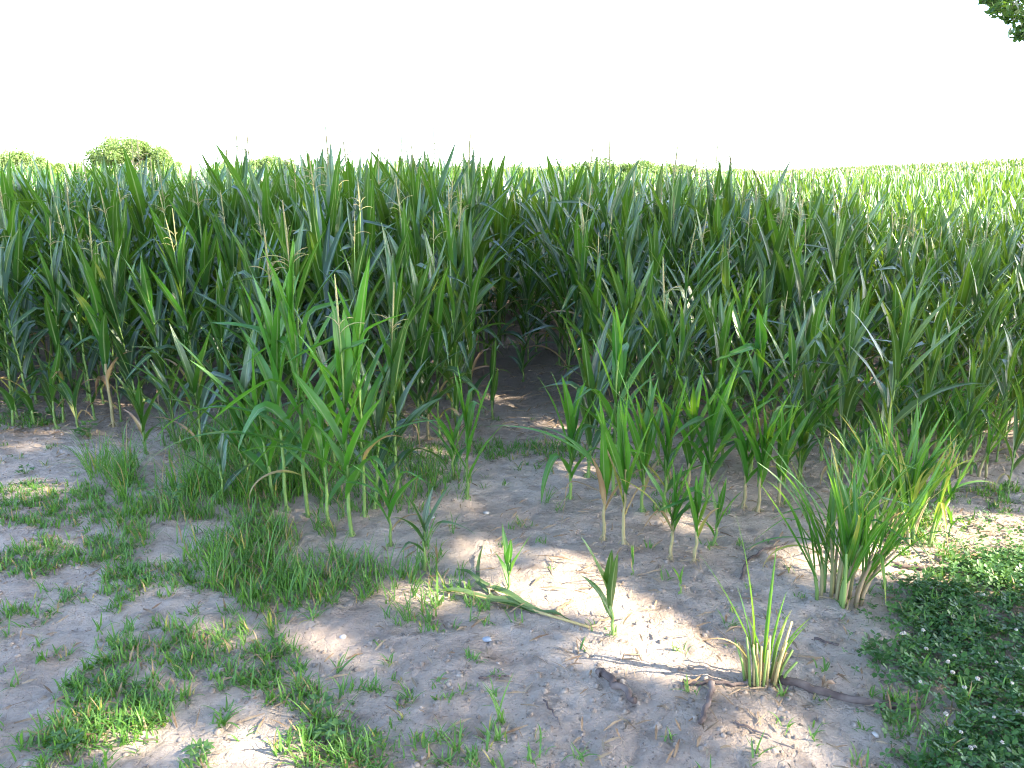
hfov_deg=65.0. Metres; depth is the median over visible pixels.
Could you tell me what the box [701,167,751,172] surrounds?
tree
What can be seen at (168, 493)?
broadleaf weed
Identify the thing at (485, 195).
corn plant
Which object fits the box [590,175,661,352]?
corn plant
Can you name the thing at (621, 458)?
corn plant
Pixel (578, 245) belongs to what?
corn plant
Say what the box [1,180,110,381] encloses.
corn plant
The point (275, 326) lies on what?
corn plant
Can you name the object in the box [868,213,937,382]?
corn plant
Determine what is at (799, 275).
corn plant
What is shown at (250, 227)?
corn plant
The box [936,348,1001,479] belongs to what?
corn plant
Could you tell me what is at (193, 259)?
corn plant
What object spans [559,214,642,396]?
corn plant
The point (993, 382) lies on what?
corn plant
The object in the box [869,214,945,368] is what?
corn plant
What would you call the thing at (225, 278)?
corn plant
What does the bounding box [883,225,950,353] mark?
corn plant
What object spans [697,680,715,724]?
branch
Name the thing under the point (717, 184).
corn plant
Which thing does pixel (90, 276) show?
corn plant
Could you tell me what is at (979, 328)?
corn plant
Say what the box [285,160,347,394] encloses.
corn plant
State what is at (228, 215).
corn plant
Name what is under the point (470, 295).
corn plant
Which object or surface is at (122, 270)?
corn plant
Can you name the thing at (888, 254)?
corn plant
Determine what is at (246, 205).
corn plant
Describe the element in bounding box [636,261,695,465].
corn plant
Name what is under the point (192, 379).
corn plant
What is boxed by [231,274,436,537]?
corn plant
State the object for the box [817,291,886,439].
corn plant
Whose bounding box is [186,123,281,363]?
corn plant
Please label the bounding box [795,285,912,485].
corn plant
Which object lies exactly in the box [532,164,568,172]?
tree
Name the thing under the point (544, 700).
twig
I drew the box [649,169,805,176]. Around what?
distant corn field
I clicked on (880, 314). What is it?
corn plant
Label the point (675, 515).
corn plant
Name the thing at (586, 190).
corn plant
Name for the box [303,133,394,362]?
corn plant
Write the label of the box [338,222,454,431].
corn plant
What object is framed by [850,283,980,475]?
corn plant
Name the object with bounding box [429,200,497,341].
corn plant
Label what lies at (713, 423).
corn plant
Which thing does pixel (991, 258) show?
corn plant
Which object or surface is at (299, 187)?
corn plant
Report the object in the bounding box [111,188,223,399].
corn plant
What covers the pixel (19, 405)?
broadleaf weed
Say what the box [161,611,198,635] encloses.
grass tuft
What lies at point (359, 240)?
corn plant
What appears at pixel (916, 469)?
grass clump
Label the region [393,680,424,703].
grass tuft
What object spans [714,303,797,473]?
corn plant
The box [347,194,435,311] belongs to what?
corn plant
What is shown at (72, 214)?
corn plant
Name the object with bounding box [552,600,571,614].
twig
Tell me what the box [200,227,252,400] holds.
corn plant
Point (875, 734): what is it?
stone
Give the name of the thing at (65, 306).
corn plant
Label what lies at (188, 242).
corn plant
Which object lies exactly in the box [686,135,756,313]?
corn plant
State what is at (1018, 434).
corn plant
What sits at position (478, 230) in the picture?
corn plant
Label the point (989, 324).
corn plant
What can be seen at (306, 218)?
corn plant
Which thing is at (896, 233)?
corn plant
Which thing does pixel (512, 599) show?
fallen corn stalk
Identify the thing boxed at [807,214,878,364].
corn plant
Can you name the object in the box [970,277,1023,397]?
corn plant
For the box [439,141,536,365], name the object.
corn plant
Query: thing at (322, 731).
broadleaf weed
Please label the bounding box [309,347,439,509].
corn plant
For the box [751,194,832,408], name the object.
corn plant
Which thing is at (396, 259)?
corn plant
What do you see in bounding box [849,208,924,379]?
corn plant
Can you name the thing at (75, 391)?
corn plant
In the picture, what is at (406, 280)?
corn plant
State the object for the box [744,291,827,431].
corn plant
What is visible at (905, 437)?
corn clump
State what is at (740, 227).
corn plant
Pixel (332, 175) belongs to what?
corn plant
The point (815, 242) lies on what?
corn plant
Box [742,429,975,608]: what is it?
grass clump
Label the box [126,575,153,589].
broadleaf weed
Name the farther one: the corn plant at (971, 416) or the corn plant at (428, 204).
the corn plant at (428, 204)
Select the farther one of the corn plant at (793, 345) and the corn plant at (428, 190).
the corn plant at (428, 190)
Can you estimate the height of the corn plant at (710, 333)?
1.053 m
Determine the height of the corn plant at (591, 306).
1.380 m
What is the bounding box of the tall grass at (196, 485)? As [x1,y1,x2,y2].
[47,400,481,626]
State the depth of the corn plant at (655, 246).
6.04 m
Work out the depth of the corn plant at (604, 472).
3.83 m
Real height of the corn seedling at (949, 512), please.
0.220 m
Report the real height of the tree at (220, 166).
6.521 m
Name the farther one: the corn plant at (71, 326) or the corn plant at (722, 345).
the corn plant at (71, 326)
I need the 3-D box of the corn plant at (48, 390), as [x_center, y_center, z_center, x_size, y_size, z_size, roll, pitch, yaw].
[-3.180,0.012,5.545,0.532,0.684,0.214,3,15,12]
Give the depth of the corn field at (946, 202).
9.42 m
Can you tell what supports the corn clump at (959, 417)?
on the ground at (358, 622)
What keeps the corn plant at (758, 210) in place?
on the ground at (358, 622)
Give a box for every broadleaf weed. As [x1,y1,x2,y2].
[0,398,26,415]
[15,464,34,473]
[25,407,58,423]
[47,727,84,751]
[71,420,98,437]
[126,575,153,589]
[136,483,183,511]
[180,738,214,767]
[300,692,334,713]
[313,718,346,749]
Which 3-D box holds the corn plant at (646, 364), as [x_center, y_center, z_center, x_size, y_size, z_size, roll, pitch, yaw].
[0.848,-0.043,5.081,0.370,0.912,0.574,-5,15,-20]
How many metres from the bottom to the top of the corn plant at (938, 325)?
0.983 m
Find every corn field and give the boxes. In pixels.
[0,147,1023,389]
[178,156,1023,179]
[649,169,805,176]
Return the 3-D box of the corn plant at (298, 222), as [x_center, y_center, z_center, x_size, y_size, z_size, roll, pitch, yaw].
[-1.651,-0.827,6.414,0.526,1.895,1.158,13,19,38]
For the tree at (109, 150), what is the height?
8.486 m
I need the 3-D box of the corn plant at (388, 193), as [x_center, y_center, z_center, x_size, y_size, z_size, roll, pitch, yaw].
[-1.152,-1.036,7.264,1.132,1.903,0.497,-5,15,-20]
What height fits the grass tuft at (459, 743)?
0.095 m
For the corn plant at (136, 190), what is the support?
on the ground at (358, 622)
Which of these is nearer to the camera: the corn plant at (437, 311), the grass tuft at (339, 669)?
the grass tuft at (339, 669)
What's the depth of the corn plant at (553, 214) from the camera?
8.02 m
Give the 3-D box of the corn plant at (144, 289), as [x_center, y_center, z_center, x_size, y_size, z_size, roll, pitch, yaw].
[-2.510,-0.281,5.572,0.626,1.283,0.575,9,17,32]
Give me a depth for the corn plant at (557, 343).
7.40 m
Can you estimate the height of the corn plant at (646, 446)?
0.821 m
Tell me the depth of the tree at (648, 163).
210.17 m
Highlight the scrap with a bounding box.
[482,636,491,641]
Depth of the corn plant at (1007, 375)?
4.80 m
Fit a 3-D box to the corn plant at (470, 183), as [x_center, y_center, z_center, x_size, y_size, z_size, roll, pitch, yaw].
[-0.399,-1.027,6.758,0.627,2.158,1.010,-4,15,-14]
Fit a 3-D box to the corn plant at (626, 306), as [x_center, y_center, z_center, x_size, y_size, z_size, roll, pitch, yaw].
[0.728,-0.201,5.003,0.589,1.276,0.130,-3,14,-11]
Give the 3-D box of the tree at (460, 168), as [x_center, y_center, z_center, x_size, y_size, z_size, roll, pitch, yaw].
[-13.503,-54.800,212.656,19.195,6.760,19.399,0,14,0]
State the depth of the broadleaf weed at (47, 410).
5.78 m
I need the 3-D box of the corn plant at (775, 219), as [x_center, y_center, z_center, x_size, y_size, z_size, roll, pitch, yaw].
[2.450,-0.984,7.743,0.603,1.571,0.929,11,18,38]
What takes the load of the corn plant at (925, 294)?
on the ground at (358, 622)
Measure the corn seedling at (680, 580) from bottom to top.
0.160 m
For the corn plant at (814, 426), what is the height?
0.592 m
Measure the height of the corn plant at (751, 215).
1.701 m
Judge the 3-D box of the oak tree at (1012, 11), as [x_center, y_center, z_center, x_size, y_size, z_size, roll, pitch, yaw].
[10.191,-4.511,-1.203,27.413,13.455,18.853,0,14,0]
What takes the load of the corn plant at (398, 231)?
on the ground at (358, 622)
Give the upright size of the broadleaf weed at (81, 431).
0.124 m
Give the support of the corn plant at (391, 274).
on the ground at (358, 622)
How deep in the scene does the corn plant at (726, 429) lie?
4.76 m
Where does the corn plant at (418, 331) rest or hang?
on the ground at (358, 622)
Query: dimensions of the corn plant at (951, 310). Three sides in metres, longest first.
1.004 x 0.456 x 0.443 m
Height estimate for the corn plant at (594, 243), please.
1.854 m
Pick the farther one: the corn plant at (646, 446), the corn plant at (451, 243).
the corn plant at (451, 243)
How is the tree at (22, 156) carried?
on the ground at (358, 622)
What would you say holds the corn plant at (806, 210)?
on the ground at (358, 622)
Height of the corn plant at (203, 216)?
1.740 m
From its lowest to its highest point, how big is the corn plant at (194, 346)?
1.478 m
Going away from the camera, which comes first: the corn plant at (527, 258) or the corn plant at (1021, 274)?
the corn plant at (1021, 274)
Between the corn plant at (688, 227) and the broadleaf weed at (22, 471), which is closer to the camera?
the broadleaf weed at (22, 471)
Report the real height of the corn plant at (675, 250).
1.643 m
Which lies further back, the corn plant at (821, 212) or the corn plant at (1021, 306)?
the corn plant at (821, 212)
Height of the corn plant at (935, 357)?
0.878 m
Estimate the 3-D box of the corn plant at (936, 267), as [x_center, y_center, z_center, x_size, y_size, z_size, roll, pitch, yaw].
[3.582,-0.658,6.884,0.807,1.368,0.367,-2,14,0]
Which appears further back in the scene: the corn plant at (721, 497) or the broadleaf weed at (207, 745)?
the corn plant at (721, 497)
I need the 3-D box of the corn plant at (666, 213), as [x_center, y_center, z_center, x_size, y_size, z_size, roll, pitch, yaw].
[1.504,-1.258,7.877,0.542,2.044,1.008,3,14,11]
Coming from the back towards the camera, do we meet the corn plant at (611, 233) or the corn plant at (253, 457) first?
the corn plant at (611, 233)
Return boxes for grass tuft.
[98,465,128,502]
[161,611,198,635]
[207,700,242,728]
[247,516,299,586]
[256,611,278,636]
[286,688,326,721]
[330,647,357,672]
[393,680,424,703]
[399,514,440,546]
[434,718,474,754]
[483,675,512,724]
[538,484,557,503]
[550,496,566,510]
[580,637,590,650]
[698,513,809,688]
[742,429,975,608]
[747,730,777,757]
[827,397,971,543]
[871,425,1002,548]
[896,683,917,710]
[915,652,942,674]
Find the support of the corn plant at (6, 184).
on the ground at (358, 622)
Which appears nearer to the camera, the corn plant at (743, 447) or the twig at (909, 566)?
the twig at (909, 566)
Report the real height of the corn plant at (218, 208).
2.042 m
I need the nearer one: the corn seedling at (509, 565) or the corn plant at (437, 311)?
the corn seedling at (509, 565)
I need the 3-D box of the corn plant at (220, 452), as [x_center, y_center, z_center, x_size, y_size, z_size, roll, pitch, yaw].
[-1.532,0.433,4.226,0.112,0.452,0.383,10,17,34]
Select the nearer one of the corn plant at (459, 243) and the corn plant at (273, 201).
the corn plant at (459, 243)
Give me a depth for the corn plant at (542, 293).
8.22 m
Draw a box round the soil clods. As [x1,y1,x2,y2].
[0,366,1023,767]
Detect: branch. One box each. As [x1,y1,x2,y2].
[595,667,636,703]
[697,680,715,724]
[778,675,918,709]
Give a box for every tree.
[0,147,52,175]
[53,160,91,177]
[82,135,177,172]
[143,147,183,176]
[211,162,256,171]
[240,153,296,173]
[432,164,493,175]
[496,163,536,176]
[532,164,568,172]
[553,157,636,176]
[617,158,670,175]
[657,161,710,173]
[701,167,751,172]
[977,0,1023,42]
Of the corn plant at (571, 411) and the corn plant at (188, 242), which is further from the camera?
the corn plant at (188, 242)
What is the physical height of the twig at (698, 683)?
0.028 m
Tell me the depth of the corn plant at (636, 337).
5.13 m
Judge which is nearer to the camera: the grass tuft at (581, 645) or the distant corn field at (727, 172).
the grass tuft at (581, 645)
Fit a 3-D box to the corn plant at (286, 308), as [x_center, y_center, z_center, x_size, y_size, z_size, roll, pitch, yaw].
[-1.295,-0.071,3.961,1.032,1.632,0.266,-1,14,-6]
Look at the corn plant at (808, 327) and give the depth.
4.89 m
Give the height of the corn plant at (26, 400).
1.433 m
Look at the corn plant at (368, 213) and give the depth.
6.23 m
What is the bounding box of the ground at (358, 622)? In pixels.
[0,282,1023,767]
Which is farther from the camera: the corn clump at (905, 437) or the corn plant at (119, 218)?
the corn plant at (119, 218)
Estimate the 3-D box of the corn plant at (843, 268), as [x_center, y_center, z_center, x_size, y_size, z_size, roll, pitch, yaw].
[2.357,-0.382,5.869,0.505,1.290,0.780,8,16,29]
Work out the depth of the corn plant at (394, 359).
4.12 m
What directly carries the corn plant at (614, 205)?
on the ground at (358, 622)
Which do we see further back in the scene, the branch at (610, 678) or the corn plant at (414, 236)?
the corn plant at (414, 236)
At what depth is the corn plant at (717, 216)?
6.67 m
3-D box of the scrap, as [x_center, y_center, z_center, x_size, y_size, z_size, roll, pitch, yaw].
[-0.096,0.971,3.062,0.040,0.010,0.036,0,14,0]
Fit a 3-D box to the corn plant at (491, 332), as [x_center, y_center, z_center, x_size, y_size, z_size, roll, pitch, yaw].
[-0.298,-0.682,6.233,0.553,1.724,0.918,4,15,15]
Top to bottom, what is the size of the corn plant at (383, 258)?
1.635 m
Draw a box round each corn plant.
[0,153,61,385]
[0,187,69,391]
[0,192,41,404]
[0,196,86,388]
[0,227,47,402]
[0,228,57,425]
[0,239,74,423]
[0,334,43,419]
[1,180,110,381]
[6,222,97,422]
[8,215,92,400]
[20,340,82,428]
[21,203,140,420]
[25,177,142,382]
[27,181,101,401]
[28,183,95,367]
[33,218,145,403]
[34,169,86,370]
[36,351,92,431]
[45,156,114,321]
[64,132,216,384]
[65,187,176,401]
[65,257,154,421]
[66,155,159,383]
[67,212,130,427]
[70,238,160,425]
[77,170,169,392]
[105,139,188,346]
[109,223,203,403]
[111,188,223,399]
[112,367,165,454]
[117,350,217,443]
[119,251,210,420]
[120,323,257,465]
[126,218,237,417]
[130,171,211,383]
[136,157,174,368]
[137,208,241,421]
[149,183,238,392]
[149,200,352,517]
[162,319,302,487]
[165,163,227,354]
[173,143,280,378]
[173,169,217,321]
[176,190,272,387]
[180,427,253,503]
[184,263,251,422]
[185,180,226,365]
[185,181,222,364]
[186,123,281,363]
[190,141,279,342]
[190,332,339,501]
[193,227,332,417]
[199,122,304,350]
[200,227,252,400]
[205,207,316,414]
[213,224,333,511]
[213,265,273,423]
[225,162,332,388]
[225,216,358,432]
[226,186,308,304]
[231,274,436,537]
[232,240,286,408]
[233,191,313,344]
[233,199,334,411]
[233,206,354,398]
[253,376,394,527]
[254,157,351,373]
[259,178,276,223]
[260,155,332,364]
[261,153,352,398]
[271,145,313,273]
[273,147,351,355]
[273,166,385,391]
[278,256,408,519]
[279,149,347,338]
[280,291,403,478]
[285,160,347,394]
[287,123,395,396]
[290,162,379,356]
[297,172,375,331]
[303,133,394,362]
[306,168,441,373]
[309,177,392,419]
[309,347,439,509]
[320,211,390,438]
[329,459,430,547]
[332,227,386,416]
[338,212,447,414]
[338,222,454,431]
[339,158,409,381]
[343,163,384,314]
[345,162,436,364]
[345,283,447,506]
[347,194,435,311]
[351,359,434,441]
[352,180,436,344]
[354,138,395,338]
[355,127,450,350]
[357,244,445,447]
[362,156,441,277]
[369,255,459,444]
[370,183,442,374]
[374,117,499,382]
[374,181,442,417]
[375,199,443,358]
[378,164,476,325]
[381,138,432,321]
[381,164,475,323]
[381,309,482,439]
[382,211,482,437]
[394,484,471,570]
[399,185,504,418]
[404,261,484,440]
[409,410,476,480]
[416,150,498,276]
[416,183,510,408]
[423,170,478,399]
[427,366,504,500]
[429,140,514,368]
[429,183,504,390]
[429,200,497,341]
[434,217,510,413]
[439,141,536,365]
[455,173,511,351]
[457,130,506,383]
[485,188,526,349]
[487,397,646,542]
[489,338,499,419]
[500,231,555,354]
[503,175,601,364]
[504,237,556,351]
[504,252,555,362]
[504,333,541,381]
[509,184,617,391]
[519,206,621,377]
[519,240,556,347]
[524,140,642,360]
[528,173,575,349]
[536,165,609,351]
[538,372,616,502]
[539,208,616,369]
[539,311,637,477]
[540,134,664,348]
[544,168,654,318]
[553,233,636,395]
[553,299,615,435]
[558,167,628,338]
[559,209,610,397]
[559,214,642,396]
[566,184,609,291]
[570,198,652,365]
[575,304,661,495]
[578,267,656,401]
[588,206,677,361]
[590,159,638,322]
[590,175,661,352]
[591,188,630,313]
[592,248,655,425]
[592,385,671,545]
[596,366,664,512]
[602,288,657,428]
[603,159,707,333]
[604,146,732,358]
[606,175,679,363]
[609,371,719,512]
[615,188,700,348]
[616,448,723,561]
[622,292,723,470]
[628,215,696,400]
[628,255,679,426]
[629,307,681,428]
[633,196,715,374]
[635,294,715,446]
[636,221,731,408]
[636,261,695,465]
[638,195,650,346]
[641,211,746,393]
[648,366,735,490]
[652,191,729,323]
[652,458,722,563]
[661,150,708,333]
[662,150,697,341]
[662,210,752,389]
[665,161,738,368]
[667,312,712,433]
[668,137,754,350]
[668,176,758,347]
[668,341,753,466]
[670,360,777,500]
[679,291,774,467]
[682,233,757,395]
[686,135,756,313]
[687,284,745,442]
[691,274,795,423]
[693,206,789,382]
[694,179,754,350]
[694,205,751,390]
[694,228,753,384]
[700,267,778,416]
[701,167,844,392]
[702,475,741,545]
[704,160,835,336]
[707,193,825,396]
[712,390,793,510]
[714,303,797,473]
[727,183,772,326]
[728,171,788,351]
[728,192,768,323]
[731,201,802,314]
[733,384,808,511]
[736,259,795,421]
[739,218,846,401]
[743,212,793,319]
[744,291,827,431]
[748,314,850,487]
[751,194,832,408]
[755,163,872,355]
[757,189,822,325]
[760,391,844,483]
[764,282,869,478]
[765,295,846,451]
[765,358,866,462]
[768,187,835,391]
[771,391,813,507]
[772,246,842,385]
[773,192,890,373]
[774,262,871,421]
[788,244,872,411]
[791,182,809,242]
[792,175,837,250]
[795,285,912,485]
[798,179,862,364]
[798,184,906,408]
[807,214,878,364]
[811,295,867,452]
[817,206,865,364]
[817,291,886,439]
[819,233,891,376]
[832,264,900,415]
[839,178,899,338]
[840,206,884,332]
[843,215,898,360]
[844,213,907,378]
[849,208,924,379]
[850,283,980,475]
[853,366,886,435]
[859,274,940,430]
[859,316,955,455]
[861,234,941,387]
[862,195,899,365]
[864,259,957,421]
[865,213,954,395]
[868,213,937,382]
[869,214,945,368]
[870,210,935,349]
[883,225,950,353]
[888,277,974,381]
[891,301,961,432]
[894,328,955,453]
[894,352,949,444]
[898,227,959,364]
[899,239,958,374]
[913,299,993,426]
[916,217,987,366]
[917,235,1008,368]
[922,290,981,418]
[923,260,1023,398]
[928,218,1023,389]
[928,232,1017,401]
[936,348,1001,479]
[943,223,985,369]
[945,241,1014,372]
[949,330,1001,453]
[949,340,1011,410]
[950,276,1023,379]
[958,286,1022,386]
[966,319,1023,448]
[968,328,1023,465]
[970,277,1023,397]
[973,223,1023,356]
[975,235,1003,351]
[978,267,1023,382]
[985,327,1023,442]
[989,358,1023,490]
[990,255,1023,365]
[999,303,1023,387]
[999,357,1023,443]
[1009,331,1023,439]
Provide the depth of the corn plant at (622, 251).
6.06 m
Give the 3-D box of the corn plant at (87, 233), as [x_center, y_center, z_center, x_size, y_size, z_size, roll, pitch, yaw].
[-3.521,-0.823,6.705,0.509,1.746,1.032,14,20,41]
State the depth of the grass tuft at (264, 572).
3.48 m
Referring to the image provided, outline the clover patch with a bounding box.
[841,503,1023,767]
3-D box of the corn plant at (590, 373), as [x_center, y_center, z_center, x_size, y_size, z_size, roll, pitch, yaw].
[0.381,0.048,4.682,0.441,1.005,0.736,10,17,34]
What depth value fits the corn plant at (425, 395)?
5.22 m
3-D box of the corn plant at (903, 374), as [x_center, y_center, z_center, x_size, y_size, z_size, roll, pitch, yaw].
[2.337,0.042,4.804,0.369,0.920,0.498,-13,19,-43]
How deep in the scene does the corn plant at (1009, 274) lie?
6.89 m
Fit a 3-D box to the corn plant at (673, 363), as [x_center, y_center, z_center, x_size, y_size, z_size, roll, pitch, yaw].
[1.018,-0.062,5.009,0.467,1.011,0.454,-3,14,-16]
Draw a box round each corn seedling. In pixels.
[493,524,530,595]
[581,538,617,636]
[630,545,633,575]
[673,566,685,593]
[940,506,965,536]
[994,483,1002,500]
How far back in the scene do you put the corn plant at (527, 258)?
8.02 m
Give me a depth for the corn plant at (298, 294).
5.15 m
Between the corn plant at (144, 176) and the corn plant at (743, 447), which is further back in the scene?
the corn plant at (144, 176)
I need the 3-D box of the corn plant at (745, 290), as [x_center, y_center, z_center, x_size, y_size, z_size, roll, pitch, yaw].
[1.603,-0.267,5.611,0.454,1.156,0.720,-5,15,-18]
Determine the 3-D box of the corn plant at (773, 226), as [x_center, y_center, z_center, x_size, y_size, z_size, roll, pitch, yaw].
[2.101,-0.793,6.443,1.141,1.871,0.518,4,20,11]
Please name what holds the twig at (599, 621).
on the ground at (358, 622)
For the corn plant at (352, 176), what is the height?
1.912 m
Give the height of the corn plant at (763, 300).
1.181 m
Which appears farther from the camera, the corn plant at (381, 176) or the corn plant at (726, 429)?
the corn plant at (381, 176)
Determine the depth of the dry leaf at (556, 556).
3.69 m
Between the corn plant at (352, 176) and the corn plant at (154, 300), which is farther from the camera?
the corn plant at (352, 176)
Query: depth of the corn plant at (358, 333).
3.94 m
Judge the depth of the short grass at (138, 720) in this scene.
2.91 m
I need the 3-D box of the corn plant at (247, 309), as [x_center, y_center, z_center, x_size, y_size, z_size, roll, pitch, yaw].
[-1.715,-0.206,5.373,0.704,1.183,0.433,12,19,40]
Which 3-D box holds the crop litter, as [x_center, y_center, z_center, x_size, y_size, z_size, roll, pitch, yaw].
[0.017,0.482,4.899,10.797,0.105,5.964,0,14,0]
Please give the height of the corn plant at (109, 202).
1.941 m
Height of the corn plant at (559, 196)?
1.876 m
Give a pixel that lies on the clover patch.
(995, 751)
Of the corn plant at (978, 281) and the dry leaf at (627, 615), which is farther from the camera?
the corn plant at (978, 281)
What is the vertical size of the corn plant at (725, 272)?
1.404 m
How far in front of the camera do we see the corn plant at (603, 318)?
5.22 m
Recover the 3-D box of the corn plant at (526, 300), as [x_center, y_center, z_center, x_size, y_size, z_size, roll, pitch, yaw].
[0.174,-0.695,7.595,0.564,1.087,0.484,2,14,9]
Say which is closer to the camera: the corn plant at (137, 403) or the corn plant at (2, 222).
the corn plant at (137, 403)
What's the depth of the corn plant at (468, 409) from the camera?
4.26 m
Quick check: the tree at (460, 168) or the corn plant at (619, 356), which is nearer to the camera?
the corn plant at (619, 356)
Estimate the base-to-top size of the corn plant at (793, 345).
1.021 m
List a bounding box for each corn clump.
[817,413,907,491]
[874,364,1006,467]
[920,392,1022,477]
[968,335,1022,436]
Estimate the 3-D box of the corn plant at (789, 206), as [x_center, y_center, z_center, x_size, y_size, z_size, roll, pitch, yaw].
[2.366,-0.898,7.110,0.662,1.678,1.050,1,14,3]
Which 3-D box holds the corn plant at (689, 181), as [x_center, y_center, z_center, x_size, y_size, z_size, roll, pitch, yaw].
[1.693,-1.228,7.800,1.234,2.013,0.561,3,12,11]
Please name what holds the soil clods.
on the ground at (358, 622)
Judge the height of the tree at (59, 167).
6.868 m
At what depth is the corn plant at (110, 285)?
5.54 m
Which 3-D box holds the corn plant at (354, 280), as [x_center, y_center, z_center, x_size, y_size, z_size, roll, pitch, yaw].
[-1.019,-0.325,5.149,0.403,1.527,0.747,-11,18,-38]
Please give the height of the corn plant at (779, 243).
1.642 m
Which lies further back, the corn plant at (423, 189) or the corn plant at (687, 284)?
the corn plant at (423, 189)
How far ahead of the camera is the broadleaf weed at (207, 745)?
2.44 m
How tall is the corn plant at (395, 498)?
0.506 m
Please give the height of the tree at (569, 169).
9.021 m
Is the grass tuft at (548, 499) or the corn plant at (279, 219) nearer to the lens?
the grass tuft at (548, 499)
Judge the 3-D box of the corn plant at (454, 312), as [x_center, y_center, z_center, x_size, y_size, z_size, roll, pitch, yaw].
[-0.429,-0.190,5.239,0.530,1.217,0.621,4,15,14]
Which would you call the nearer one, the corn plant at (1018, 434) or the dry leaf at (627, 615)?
the dry leaf at (627, 615)
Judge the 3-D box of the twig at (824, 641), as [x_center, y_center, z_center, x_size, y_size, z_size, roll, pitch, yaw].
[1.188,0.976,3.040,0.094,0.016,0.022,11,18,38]
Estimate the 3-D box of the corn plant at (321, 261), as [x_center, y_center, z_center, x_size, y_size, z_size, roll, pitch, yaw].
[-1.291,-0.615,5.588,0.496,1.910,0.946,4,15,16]
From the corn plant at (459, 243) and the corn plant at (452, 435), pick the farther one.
the corn plant at (459, 243)
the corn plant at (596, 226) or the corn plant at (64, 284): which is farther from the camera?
the corn plant at (596, 226)
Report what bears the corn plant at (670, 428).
on the ground at (358, 622)
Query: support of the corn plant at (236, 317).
on the ground at (358, 622)
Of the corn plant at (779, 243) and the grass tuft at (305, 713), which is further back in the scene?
the corn plant at (779, 243)
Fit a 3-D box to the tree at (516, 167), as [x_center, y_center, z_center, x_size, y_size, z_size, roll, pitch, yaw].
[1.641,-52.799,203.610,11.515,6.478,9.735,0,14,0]
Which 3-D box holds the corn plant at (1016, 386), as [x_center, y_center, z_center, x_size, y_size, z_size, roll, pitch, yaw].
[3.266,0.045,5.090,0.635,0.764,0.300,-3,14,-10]
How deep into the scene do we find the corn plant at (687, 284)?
5.41 m
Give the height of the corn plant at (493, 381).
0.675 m
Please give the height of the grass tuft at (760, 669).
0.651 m
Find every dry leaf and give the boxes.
[537,555,573,560]
[623,612,633,623]
[725,626,742,632]
[763,555,785,563]
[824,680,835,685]
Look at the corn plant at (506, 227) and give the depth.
8.09 m
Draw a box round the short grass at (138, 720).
[0,386,1023,767]
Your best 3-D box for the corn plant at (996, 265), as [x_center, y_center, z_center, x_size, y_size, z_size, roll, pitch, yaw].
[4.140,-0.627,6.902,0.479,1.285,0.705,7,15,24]
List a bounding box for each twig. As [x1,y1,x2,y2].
[478,674,508,678]
[543,699,560,724]
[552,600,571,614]
[589,612,614,627]
[682,678,752,686]
[734,720,771,737]
[740,544,783,579]
[814,637,838,645]
[891,561,951,569]
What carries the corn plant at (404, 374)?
on the ground at (358, 622)
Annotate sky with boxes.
[0,0,1023,176]
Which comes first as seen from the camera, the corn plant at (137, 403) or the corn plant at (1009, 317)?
the corn plant at (137, 403)
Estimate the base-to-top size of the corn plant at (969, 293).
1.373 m
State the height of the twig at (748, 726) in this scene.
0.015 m
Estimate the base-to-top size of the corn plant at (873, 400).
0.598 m
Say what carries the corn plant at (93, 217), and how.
on the ground at (358, 622)
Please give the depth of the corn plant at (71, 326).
7.22 m
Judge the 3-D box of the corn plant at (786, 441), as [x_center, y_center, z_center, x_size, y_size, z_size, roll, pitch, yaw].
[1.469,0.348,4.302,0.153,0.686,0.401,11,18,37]
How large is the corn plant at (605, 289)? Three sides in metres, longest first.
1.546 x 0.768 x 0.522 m
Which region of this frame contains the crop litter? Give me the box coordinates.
[0,361,1023,767]
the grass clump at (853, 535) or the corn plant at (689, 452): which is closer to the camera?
the grass clump at (853, 535)
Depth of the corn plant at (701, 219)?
7.13 m
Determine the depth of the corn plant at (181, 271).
5.62 m
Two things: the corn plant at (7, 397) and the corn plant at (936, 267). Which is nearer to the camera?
the corn plant at (7, 397)
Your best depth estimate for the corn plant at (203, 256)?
6.08 m
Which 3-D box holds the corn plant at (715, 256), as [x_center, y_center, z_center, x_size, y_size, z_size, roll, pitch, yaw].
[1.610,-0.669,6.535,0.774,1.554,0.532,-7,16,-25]
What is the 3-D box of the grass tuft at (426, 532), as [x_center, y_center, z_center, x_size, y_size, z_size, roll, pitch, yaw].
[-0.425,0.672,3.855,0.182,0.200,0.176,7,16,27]
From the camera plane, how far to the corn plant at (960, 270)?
6.78 m
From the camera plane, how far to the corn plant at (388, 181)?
7.82 m
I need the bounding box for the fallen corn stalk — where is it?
[431,546,588,627]
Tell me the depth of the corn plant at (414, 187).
6.43 m
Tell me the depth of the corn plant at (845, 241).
7.31 m
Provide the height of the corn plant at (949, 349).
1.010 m
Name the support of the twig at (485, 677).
on the ground at (358, 622)
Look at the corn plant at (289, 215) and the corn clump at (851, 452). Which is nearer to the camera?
the corn clump at (851, 452)
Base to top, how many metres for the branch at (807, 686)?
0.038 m
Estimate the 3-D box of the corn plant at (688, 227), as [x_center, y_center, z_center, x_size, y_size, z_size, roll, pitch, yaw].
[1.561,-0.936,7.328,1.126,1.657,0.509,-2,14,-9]
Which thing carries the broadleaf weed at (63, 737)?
on the ground at (358, 622)
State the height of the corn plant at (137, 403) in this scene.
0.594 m
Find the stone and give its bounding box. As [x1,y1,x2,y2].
[872,731,878,737]

